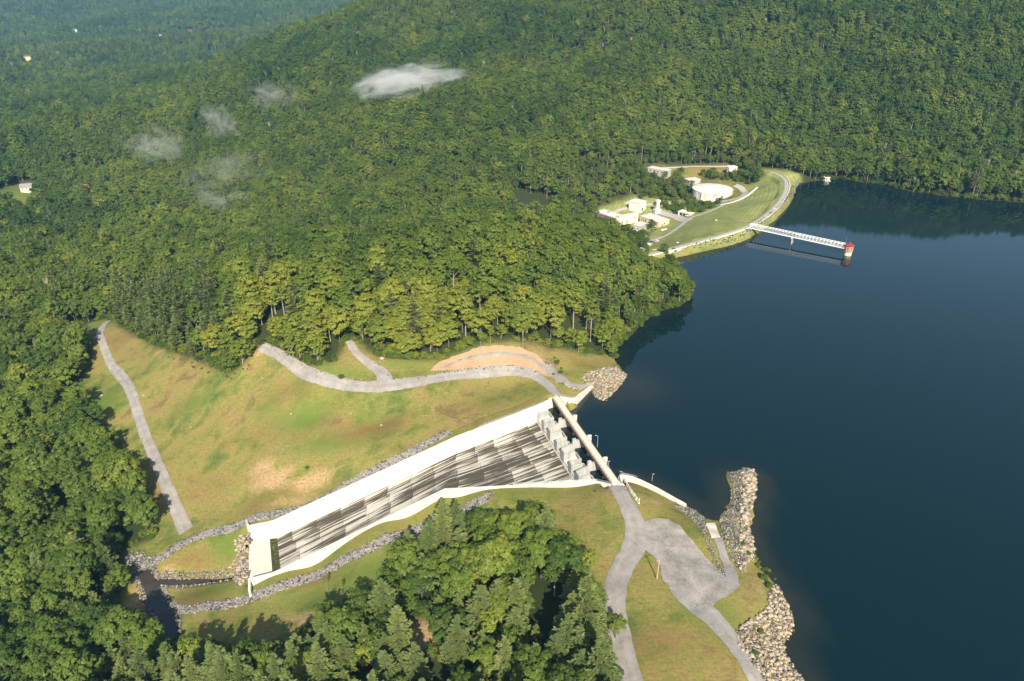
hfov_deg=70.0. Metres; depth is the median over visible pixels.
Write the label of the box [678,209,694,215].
vehicle shed
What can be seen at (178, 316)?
pine tree
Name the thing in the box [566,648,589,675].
pine tree
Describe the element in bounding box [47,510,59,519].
broadleaf tree
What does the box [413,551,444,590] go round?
broadleaf tree
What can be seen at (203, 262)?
pine tree
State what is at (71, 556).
broadleaf tree
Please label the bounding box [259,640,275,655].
pine tree
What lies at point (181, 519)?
gravel track
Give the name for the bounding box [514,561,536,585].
broadleaf tree
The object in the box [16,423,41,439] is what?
broadleaf tree
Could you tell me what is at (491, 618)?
broadleaf tree
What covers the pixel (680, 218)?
yard apron
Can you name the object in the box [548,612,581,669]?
pine tree
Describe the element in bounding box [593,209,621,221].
plant office
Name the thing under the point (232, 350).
broadleaf tree
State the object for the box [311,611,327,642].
pine tree
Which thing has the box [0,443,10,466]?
broadleaf tree
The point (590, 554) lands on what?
broadleaf tree
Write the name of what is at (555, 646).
pine tree
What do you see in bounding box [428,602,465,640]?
broadleaf tree
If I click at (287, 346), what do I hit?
broadleaf tree
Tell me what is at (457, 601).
pine tree
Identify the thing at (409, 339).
broadleaf tree
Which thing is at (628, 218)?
plant workshop
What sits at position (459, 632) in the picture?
pine tree
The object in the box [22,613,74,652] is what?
broadleaf tree
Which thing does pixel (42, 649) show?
broadleaf tree
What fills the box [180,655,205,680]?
pine tree
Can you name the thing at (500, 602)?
broadleaf tree
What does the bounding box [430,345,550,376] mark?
erosion cut
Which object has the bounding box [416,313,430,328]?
broadleaf tree
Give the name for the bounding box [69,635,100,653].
broadleaf tree
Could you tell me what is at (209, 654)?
pine tree
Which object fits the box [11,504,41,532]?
broadleaf tree
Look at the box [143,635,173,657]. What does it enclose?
broadleaf tree
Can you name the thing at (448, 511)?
pine tree
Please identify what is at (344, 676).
pine tree
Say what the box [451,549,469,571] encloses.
broadleaf tree
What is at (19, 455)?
broadleaf tree
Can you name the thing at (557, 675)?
broadleaf tree
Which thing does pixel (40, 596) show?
broadleaf tree
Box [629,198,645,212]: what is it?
filter hall
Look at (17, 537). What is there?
broadleaf tree
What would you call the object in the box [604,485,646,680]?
gravel drive
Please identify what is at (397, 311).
broadleaf tree
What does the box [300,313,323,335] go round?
broadleaf tree
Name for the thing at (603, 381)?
abutment riprap
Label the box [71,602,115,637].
broadleaf tree
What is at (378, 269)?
pine tree
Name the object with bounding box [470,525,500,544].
broadleaf tree
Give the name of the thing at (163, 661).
pine tree
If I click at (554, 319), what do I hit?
broadleaf tree
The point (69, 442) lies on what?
broadleaf tree
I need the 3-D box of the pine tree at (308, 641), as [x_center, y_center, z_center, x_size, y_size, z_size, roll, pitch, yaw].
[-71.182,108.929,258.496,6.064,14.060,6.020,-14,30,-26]
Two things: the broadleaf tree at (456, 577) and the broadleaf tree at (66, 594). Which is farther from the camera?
the broadleaf tree at (66, 594)
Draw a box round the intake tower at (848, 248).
[844,238,854,255]
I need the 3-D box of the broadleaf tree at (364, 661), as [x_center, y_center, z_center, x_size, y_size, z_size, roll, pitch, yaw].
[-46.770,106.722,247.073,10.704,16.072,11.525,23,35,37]
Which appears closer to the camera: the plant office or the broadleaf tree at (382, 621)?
the broadleaf tree at (382, 621)
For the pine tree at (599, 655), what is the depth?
203.89 m
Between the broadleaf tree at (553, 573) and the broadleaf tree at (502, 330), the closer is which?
the broadleaf tree at (553, 573)
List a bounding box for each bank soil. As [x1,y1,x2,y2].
[250,391,550,524]
[252,483,607,590]
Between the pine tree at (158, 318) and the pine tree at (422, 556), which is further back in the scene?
the pine tree at (158, 318)
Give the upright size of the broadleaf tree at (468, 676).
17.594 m
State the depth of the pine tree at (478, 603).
240.24 m
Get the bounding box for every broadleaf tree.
[0,419,25,446]
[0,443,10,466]
[0,453,13,478]
[0,473,8,489]
[0,509,9,525]
[0,523,18,552]
[0,545,28,575]
[0,556,35,591]
[0,581,36,610]
[0,597,29,627]
[0,611,27,629]
[0,625,16,648]
[0,643,26,680]
[1,435,10,446]
[1,448,20,468]
[1,472,10,489]
[1,480,35,509]
[2,541,17,556]
[3,535,22,550]
[5,465,26,483]
[5,495,19,514]
[6,514,38,546]
[8,468,44,493]
[8,636,34,659]
[9,611,51,643]
[10,433,22,447]
[11,443,38,469]
[11,485,40,525]
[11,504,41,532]
[11,676,30,680]
[12,496,49,532]
[13,460,28,469]
[14,442,24,459]
[15,609,48,636]
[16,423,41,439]
[16,434,44,446]
[19,536,58,560]
[20,447,53,471]
[20,639,59,679]
[21,437,45,458]
[21,563,43,588]
[22,470,52,491]
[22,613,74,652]
[24,525,49,540]
[25,654,58,680]
[29,475,53,495]
[29,581,68,616]
[32,421,51,447]
[32,489,59,521]
[36,560,71,589]
[37,519,56,537]
[39,433,54,451]
[39,627,85,667]
[41,460,60,489]
[41,546,66,572]
[44,459,70,491]
[45,410,64,445]
[45,521,85,551]
[45,596,70,617]
[46,419,78,443]
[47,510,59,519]
[50,444,77,461]
[50,575,72,598]
[51,434,76,450]
[51,647,100,680]
[52,505,68,520]
[55,540,97,587]
[58,455,83,477]
[58,574,94,602]
[59,478,71,491]
[59,600,95,631]
[61,471,97,503]
[61,516,88,537]
[63,458,89,479]
[63,502,85,517]
[64,409,89,428]
[64,510,87,525]
[65,566,94,595]
[67,416,98,435]
[67,497,83,512]
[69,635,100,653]
[71,428,87,449]
[71,595,88,608]
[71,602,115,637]
[73,430,98,451]
[75,527,92,543]
[76,445,106,467]
[77,487,100,506]
[79,466,93,485]
[82,500,119,532]
[82,533,113,570]
[84,522,112,542]
[85,494,106,510]
[87,425,118,442]
[89,435,112,445]
[89,651,107,680]
[90,457,118,489]
[90,604,145,648]
[91,436,114,457]
[91,460,122,490]
[91,499,127,531]
[92,484,114,498]
[98,448,131,461]
[99,640,117,650]
[100,439,117,456]
[104,532,124,554]
[104,563,131,588]
[106,454,140,482]
[106,482,143,504]
[108,674,131,680]
[113,513,131,528]
[117,468,148,494]
[118,493,158,528]
[119,491,139,516]
[126,629,157,653]
[135,616,164,646]
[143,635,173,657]
[176,633,196,655]
[177,635,202,663]
[217,349,237,372]
[219,637,261,679]
[227,347,240,359]
[230,337,255,363]
[248,639,285,678]
[265,316,282,339]
[273,325,295,353]
[275,314,303,337]
[281,338,297,358]
[286,329,308,356]
[289,646,311,680]
[291,626,312,638]
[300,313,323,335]
[301,306,317,323]
[301,318,326,354]
[302,327,329,355]
[309,339,326,359]
[310,599,344,627]
[316,304,332,341]
[319,605,364,647]
[322,305,350,342]
[329,641,361,670]
[337,310,354,332]
[343,587,370,613]
[350,313,369,337]
[350,600,370,635]
[354,636,374,667]
[358,614,393,643]
[361,310,375,332]
[362,626,390,659]
[366,316,391,345]
[372,567,398,603]
[382,315,406,332]
[383,320,403,343]
[384,303,416,330]
[386,536,420,580]
[389,674,405,680]
[390,333,414,353]
[395,578,418,598]
[396,595,417,614]
[400,329,422,351]
[405,565,433,598]
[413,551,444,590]
[416,306,430,322]
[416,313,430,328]
[417,305,439,327]
[421,325,448,350]
[422,332,440,351]
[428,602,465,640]
[431,587,452,603]
[433,314,461,346]
[438,541,467,582]
[440,558,481,597]
[447,290,474,331]
[447,663,471,680]
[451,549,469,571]
[456,542,488,577]
[458,306,472,335]
[461,570,488,597]
[463,507,493,532]
[464,307,495,339]
[464,672,486,680]
[466,635,501,678]
[467,515,492,537]
[467,541,501,588]
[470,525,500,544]
[473,532,521,577]
[477,329,482,348]
[478,513,499,530]
[479,532,504,571]
[479,604,506,635]
[487,325,494,334]
[487,573,527,620]
[488,509,508,523]
[491,572,516,583]
[495,324,508,335]
[495,625,524,655]
[496,508,533,538]
[497,548,532,576]
[498,530,523,550]
[501,303,519,331]
[502,300,522,333]
[504,641,555,680]
[505,306,531,337]
[513,541,534,564]
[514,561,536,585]
[519,300,537,332]
[520,322,527,346]
[520,525,557,577]
[523,307,545,338]
[523,500,557,528]
[531,304,551,331]
[537,654,569,680]
[539,299,563,338]
[541,564,560,596]
[546,534,584,583]
[546,662,587,680]
[553,528,570,542]
[555,564,580,583]
[564,575,605,600]
[565,533,582,546]
[581,548,597,569]
[586,639,614,665]
[593,591,608,611]
[604,340,616,357]
[606,613,627,637]
[646,219,656,236]
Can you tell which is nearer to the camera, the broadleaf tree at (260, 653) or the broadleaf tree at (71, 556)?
the broadleaf tree at (260, 653)
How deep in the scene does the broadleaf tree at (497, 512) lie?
285.97 m
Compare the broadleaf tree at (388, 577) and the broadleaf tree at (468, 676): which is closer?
the broadleaf tree at (468, 676)
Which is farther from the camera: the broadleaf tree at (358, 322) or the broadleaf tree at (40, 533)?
the broadleaf tree at (358, 322)
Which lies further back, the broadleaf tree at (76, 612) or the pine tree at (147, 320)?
the pine tree at (147, 320)
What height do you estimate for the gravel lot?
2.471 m
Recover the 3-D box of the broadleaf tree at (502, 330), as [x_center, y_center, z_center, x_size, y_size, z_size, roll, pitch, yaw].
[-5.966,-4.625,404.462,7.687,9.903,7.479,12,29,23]
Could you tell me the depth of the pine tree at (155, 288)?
475.23 m
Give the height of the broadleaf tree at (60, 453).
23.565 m
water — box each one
[137,569,176,640]
[157,578,230,584]
[548,179,1023,680]
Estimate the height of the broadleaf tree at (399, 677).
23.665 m
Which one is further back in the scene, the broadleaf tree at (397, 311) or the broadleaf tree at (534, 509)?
the broadleaf tree at (397, 311)
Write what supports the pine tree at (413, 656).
on the ground
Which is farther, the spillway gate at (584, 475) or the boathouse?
the boathouse
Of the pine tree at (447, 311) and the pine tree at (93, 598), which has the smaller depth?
the pine tree at (93, 598)
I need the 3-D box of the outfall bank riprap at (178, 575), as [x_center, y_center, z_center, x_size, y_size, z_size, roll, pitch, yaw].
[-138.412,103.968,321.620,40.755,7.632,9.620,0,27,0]
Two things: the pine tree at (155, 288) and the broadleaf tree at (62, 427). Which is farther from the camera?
the pine tree at (155, 288)
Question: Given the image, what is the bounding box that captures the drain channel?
[721,187,757,204]
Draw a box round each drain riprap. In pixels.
[126,430,451,569]
[160,491,493,618]
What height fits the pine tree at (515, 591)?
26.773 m
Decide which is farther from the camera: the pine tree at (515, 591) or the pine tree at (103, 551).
the pine tree at (103, 551)
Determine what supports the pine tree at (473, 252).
on the ground
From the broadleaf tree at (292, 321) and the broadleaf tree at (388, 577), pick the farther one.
the broadleaf tree at (292, 321)
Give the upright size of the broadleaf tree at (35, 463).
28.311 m
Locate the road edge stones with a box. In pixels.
[270,345,538,380]
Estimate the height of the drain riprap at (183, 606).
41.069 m
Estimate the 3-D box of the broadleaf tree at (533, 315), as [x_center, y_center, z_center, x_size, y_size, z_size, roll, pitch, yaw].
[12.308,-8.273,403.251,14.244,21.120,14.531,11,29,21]
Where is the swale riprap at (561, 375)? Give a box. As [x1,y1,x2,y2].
[543,358,583,390]
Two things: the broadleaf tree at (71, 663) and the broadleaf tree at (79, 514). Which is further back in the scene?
the broadleaf tree at (79, 514)
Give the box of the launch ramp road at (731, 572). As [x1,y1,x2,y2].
[714,537,738,582]
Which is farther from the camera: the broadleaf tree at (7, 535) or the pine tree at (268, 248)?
the pine tree at (268, 248)
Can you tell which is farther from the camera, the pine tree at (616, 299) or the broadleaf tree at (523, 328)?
the pine tree at (616, 299)
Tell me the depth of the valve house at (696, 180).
809.09 m
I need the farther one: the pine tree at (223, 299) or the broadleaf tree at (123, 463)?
the pine tree at (223, 299)
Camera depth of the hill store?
829.64 m
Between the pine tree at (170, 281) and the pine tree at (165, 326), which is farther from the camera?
the pine tree at (170, 281)
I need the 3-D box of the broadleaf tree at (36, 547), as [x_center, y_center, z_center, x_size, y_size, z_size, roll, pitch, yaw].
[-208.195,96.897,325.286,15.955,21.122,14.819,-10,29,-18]
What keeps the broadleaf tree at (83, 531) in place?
on the ground
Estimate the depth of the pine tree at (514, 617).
233.44 m
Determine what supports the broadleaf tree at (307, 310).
on the ground
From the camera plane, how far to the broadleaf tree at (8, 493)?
352.01 m
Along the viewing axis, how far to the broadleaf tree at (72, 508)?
345.32 m
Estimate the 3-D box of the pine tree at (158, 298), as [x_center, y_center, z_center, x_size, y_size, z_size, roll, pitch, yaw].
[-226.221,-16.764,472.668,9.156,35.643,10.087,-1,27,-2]
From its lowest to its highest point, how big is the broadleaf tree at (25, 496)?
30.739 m
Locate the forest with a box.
[0,0,1023,680]
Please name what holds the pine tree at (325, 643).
on the ground
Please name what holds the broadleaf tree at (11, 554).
on the ground
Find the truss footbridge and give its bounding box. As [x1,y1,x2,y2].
[749,223,845,248]
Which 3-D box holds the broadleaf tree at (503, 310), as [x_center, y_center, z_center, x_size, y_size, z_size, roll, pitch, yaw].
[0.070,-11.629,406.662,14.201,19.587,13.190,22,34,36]
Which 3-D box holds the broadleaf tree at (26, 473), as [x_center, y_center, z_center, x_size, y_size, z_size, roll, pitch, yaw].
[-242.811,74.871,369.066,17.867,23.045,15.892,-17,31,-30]
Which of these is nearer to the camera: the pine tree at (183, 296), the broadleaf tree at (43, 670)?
the broadleaf tree at (43, 670)
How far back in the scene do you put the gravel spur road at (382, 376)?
393.00 m
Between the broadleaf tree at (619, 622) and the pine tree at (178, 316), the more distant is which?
the pine tree at (178, 316)
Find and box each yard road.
[613,184,747,212]
[640,202,728,250]
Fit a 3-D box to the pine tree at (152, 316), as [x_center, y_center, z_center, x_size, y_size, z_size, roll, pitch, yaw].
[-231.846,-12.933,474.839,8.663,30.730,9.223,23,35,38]
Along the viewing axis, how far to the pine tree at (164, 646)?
269.32 m
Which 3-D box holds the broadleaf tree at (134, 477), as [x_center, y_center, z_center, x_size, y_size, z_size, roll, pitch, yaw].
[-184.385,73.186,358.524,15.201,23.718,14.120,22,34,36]
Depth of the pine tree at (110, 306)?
521.12 m
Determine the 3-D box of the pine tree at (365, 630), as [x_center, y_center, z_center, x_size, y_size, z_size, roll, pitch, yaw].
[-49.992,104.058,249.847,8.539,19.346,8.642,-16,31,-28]
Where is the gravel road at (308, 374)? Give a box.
[259,342,561,397]
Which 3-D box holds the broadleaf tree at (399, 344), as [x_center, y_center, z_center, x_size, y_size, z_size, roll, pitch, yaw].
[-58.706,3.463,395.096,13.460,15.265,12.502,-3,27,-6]
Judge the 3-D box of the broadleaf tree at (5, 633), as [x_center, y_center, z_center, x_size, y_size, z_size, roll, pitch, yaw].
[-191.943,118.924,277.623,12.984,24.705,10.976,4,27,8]
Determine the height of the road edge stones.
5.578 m
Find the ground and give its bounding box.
[0,0,1023,680]
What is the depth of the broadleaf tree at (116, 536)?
332.31 m
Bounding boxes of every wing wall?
[561,385,592,404]
[618,473,686,506]
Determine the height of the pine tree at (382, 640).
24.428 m
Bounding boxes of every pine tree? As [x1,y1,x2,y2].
[28,551,45,589]
[61,598,73,625]
[66,531,87,554]
[85,590,107,608]
[93,537,118,574]
[98,595,109,604]
[99,571,107,587]
[103,580,114,600]
[103,645,127,676]
[106,292,115,313]
[109,279,124,315]
[111,661,134,680]
[112,307,119,323]
[113,655,135,672]
[115,291,124,322]
[115,631,133,657]
[120,290,131,320]
[122,287,131,302]
[122,304,134,328]
[126,644,158,680]
[127,285,138,311]
[129,280,139,305]
[131,297,139,318]
[135,308,143,331]
[136,290,150,332]
[139,655,155,677]
[141,272,153,294]
[141,313,151,335]
[143,304,155,333]
[145,279,154,298]
[145,288,155,299]
[146,296,159,341]
[149,301,158,333]
[153,289,167,315]
[154,280,167,312]
[155,304,164,331]
[155,641,176,662]
[156,649,178,679]
[157,307,169,338]
[159,277,170,304]
[161,294,174,336]
[161,316,173,346]
[162,277,170,292]
[163,649,186,680]
[167,322,184,348]
[169,268,173,285]
[169,278,174,293]
[170,275,183,294]
[170,294,186,342]
[177,300,187,337]
[178,277,184,289]
[180,289,192,321]
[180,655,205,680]
[185,322,200,347]
[186,289,195,323]
[187,333,201,354]
[189,648,203,672]
[190,275,206,305]
[194,257,204,273]
[195,640,209,661]
[196,310,209,351]
[198,253,208,278]
[199,640,216,660]
[200,274,208,291]
[200,643,218,680]
[201,283,212,306]
[203,304,209,322]
[206,269,218,308]
[206,310,222,337]
[208,645,237,680]
[219,286,237,321]
[229,649,253,680]
[245,238,253,256]
[255,257,267,303]
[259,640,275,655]
[260,230,274,263]
[262,236,274,263]
[263,653,288,680]
[273,640,285,651]
[280,643,305,677]
[284,277,304,303]
[284,291,303,325]
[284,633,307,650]
[299,665,308,680]
[304,634,312,646]
[305,641,339,680]
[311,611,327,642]
[316,620,339,668]
[329,633,357,674]
[337,668,350,680]
[346,241,354,253]
[354,623,370,657]
[367,577,404,626]
[370,632,399,665]
[371,263,386,290]
[373,649,402,680]
[380,670,392,680]
[382,289,398,315]
[386,604,418,663]
[397,529,422,567]
[397,642,433,680]
[398,651,406,675]
[399,278,409,305]
[404,294,422,340]
[409,215,417,230]
[411,246,417,261]
[416,535,425,563]
[416,552,424,566]
[417,518,445,555]
[423,541,435,557]
[427,502,455,552]
[430,302,448,326]
[430,594,445,615]
[431,198,444,221]
[432,233,442,259]
[434,497,453,533]
[436,546,449,581]
[437,633,465,670]
[442,614,473,667]
[445,302,456,322]
[446,532,466,548]
[448,499,470,533]
[450,526,468,550]
[451,513,469,541]
[451,592,464,614]
[461,584,498,635]
[466,229,481,264]
[469,629,489,664]
[471,667,488,680]
[485,578,508,625]
[490,635,513,680]
[500,606,531,643]
[501,577,530,623]
[519,572,534,613]
[527,642,540,679]
[529,623,543,643]
[535,504,557,532]
[540,633,566,666]
[546,619,560,643]
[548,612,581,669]
[549,259,557,282]
[552,590,581,628]
[559,569,581,605]
[564,573,607,646]
[565,624,591,658]
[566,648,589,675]
[581,668,589,680]
[583,633,622,680]
[594,604,610,633]
[597,275,614,318]
[610,293,618,315]
[611,258,620,301]
[632,276,644,310]
[659,263,667,290]
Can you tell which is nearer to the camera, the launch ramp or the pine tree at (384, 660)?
the pine tree at (384, 660)
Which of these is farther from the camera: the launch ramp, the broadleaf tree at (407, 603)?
the launch ramp
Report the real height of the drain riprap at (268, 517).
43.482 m
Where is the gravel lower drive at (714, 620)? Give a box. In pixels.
[696,603,763,680]
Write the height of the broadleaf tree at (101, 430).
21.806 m
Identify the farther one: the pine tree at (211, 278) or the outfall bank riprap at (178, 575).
the pine tree at (211, 278)
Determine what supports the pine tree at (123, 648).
on the ground
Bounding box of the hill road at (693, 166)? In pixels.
[662,165,727,168]
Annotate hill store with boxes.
[647,166,671,178]
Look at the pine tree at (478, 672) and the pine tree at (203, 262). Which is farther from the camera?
the pine tree at (203, 262)
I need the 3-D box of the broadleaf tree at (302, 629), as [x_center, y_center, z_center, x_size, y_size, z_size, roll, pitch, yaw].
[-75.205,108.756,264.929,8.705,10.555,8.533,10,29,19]
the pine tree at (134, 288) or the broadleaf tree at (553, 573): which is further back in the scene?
the pine tree at (134, 288)
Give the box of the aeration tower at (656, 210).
[653,199,660,213]
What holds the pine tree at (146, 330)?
on the ground
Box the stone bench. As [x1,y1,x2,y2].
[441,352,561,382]
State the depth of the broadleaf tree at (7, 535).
324.29 m
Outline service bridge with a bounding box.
[548,395,624,486]
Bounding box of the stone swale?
[546,364,591,389]
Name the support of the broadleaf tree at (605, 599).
on the ground
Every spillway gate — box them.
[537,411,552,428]
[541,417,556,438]
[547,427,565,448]
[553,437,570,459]
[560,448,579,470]
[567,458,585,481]
[576,470,595,481]
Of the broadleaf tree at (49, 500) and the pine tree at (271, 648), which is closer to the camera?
the pine tree at (271, 648)
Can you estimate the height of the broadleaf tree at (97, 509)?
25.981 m
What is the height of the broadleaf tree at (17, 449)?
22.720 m
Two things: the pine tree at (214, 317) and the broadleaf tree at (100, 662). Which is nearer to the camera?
the broadleaf tree at (100, 662)
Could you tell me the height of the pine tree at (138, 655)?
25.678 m
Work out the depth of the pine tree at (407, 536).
283.76 m
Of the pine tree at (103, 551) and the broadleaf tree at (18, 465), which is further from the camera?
the broadleaf tree at (18, 465)
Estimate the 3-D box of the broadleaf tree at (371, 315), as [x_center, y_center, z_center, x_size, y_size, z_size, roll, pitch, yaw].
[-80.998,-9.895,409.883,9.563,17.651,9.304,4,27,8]
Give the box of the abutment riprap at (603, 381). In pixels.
[579,366,626,400]
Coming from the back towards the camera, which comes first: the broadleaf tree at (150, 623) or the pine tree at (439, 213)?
the pine tree at (439, 213)
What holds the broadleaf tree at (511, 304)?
on the ground
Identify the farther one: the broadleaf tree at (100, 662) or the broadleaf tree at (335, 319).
the broadleaf tree at (335, 319)
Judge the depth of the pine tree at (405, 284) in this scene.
418.78 m
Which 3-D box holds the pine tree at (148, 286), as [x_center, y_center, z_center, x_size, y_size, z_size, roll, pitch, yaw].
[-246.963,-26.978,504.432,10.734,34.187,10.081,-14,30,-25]
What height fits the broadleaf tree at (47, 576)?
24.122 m
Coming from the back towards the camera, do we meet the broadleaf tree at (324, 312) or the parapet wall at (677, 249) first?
the parapet wall at (677, 249)
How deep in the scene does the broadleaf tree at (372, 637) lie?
237.80 m
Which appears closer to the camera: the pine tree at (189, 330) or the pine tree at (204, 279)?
the pine tree at (189, 330)
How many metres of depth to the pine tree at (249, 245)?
513.53 m
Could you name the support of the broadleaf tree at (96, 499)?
on the ground
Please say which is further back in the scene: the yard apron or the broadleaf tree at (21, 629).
the yard apron
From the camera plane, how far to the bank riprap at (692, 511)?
291.73 m
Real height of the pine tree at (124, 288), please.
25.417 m
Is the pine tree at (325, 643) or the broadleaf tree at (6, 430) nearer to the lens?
the pine tree at (325, 643)
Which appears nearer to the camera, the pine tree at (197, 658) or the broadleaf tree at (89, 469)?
the pine tree at (197, 658)
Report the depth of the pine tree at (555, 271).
440.66 m
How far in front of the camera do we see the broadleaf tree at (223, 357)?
404.36 m
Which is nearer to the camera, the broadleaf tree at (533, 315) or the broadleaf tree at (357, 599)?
the broadleaf tree at (357, 599)
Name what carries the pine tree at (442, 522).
on the ground
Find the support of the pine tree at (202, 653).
on the ground
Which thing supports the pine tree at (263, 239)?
on the ground
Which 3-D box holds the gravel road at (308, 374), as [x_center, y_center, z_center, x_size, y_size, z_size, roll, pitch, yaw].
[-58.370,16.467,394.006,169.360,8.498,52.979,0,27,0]
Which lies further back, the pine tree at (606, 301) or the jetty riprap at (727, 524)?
the pine tree at (606, 301)
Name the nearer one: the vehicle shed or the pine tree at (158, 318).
the pine tree at (158, 318)
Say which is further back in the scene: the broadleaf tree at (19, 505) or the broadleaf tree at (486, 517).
the broadleaf tree at (19, 505)
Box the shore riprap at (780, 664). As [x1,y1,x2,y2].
[736,582,804,680]
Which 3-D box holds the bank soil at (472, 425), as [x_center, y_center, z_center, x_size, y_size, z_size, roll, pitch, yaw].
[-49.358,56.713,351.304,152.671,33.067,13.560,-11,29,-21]
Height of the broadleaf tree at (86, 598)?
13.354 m
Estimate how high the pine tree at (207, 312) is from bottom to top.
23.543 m
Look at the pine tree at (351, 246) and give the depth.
458.80 m
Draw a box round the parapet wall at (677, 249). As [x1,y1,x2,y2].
[649,176,789,255]
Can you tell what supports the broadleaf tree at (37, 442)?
on the ground
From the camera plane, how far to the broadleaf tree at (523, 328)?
396.50 m
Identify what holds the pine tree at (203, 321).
on the ground
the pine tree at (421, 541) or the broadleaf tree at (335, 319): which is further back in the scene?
the broadleaf tree at (335, 319)
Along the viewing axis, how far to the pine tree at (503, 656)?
218.73 m
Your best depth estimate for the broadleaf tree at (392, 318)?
396.68 m
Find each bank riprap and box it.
[121,550,182,640]
[156,568,239,588]
[675,502,725,575]
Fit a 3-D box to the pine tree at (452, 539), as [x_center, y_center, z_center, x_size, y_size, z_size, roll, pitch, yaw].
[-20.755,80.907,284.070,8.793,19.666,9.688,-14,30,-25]
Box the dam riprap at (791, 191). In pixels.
[674,180,799,253]
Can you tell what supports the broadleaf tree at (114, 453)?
on the ground
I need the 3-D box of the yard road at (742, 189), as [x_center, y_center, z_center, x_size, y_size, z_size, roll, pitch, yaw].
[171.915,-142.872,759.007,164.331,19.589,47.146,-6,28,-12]
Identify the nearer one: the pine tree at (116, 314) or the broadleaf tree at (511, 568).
the broadleaf tree at (511, 568)
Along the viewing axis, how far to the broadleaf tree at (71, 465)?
361.13 m
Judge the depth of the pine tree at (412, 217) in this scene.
502.56 m
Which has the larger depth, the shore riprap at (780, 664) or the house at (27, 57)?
the house at (27, 57)
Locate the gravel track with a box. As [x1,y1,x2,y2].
[96,320,192,534]
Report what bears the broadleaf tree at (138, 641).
on the ground
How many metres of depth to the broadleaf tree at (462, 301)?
397.35 m
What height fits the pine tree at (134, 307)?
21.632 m
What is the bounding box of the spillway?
[245,397,611,596]
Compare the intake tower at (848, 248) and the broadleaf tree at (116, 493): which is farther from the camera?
the intake tower at (848, 248)
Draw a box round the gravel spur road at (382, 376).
[346,340,392,384]
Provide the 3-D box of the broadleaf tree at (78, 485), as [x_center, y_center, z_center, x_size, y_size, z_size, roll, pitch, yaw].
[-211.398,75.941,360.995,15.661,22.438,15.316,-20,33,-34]
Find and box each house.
[19,183,32,192]
[23,55,30,60]
[84,184,92,191]
[633,221,645,231]
[640,213,669,226]
[684,177,700,185]
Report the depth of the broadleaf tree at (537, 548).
257.68 m
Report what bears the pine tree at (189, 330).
on the ground
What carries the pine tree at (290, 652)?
on the ground
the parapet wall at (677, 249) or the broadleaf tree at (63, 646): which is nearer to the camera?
the broadleaf tree at (63, 646)
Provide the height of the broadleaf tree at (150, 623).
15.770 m
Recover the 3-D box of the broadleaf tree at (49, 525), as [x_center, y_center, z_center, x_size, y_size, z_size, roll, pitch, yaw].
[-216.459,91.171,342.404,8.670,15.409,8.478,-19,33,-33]
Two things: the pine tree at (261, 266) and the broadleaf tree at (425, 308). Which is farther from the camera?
the pine tree at (261, 266)
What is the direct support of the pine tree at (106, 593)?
on the ground
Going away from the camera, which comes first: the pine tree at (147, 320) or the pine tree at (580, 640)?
the pine tree at (580, 640)
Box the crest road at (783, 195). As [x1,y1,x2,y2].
[649,172,788,254]
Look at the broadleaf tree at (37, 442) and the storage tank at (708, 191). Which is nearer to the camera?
the broadleaf tree at (37, 442)
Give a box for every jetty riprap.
[719,469,745,570]
[736,467,757,572]
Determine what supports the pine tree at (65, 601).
on the ground
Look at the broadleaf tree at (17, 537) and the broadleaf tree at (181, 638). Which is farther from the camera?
the broadleaf tree at (17, 537)
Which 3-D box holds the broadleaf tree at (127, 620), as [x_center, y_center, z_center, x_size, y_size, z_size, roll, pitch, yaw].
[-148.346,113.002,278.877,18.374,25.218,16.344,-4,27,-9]
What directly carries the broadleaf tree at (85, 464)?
on the ground
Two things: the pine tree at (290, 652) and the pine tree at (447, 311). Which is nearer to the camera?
the pine tree at (290, 652)
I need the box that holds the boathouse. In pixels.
[822,176,829,181]
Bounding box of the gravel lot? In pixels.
[644,518,739,619]
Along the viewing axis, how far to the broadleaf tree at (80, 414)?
401.49 m
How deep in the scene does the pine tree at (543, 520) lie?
272.74 m
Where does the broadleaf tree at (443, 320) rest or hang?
on the ground
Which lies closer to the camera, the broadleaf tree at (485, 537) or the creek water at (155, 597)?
the broadleaf tree at (485, 537)
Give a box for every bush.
[760,573,767,579]
[766,582,773,588]
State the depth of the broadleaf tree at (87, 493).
353.69 m
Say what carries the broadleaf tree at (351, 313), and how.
on the ground
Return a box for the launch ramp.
[706,523,719,537]
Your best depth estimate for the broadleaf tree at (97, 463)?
363.71 m
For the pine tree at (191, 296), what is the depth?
459.92 m
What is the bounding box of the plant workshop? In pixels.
[617,212,638,223]
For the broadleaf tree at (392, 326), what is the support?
on the ground
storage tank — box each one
[692,183,732,200]
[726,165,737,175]
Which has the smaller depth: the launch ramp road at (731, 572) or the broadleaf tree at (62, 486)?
the launch ramp road at (731, 572)
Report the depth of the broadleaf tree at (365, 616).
259.89 m
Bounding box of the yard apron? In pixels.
[650,210,692,221]
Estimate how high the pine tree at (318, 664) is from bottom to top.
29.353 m
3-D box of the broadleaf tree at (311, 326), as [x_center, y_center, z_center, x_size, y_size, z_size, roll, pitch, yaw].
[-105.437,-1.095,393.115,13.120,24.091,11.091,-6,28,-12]
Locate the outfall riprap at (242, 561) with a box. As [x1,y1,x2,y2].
[228,532,250,586]
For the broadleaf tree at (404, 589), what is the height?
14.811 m

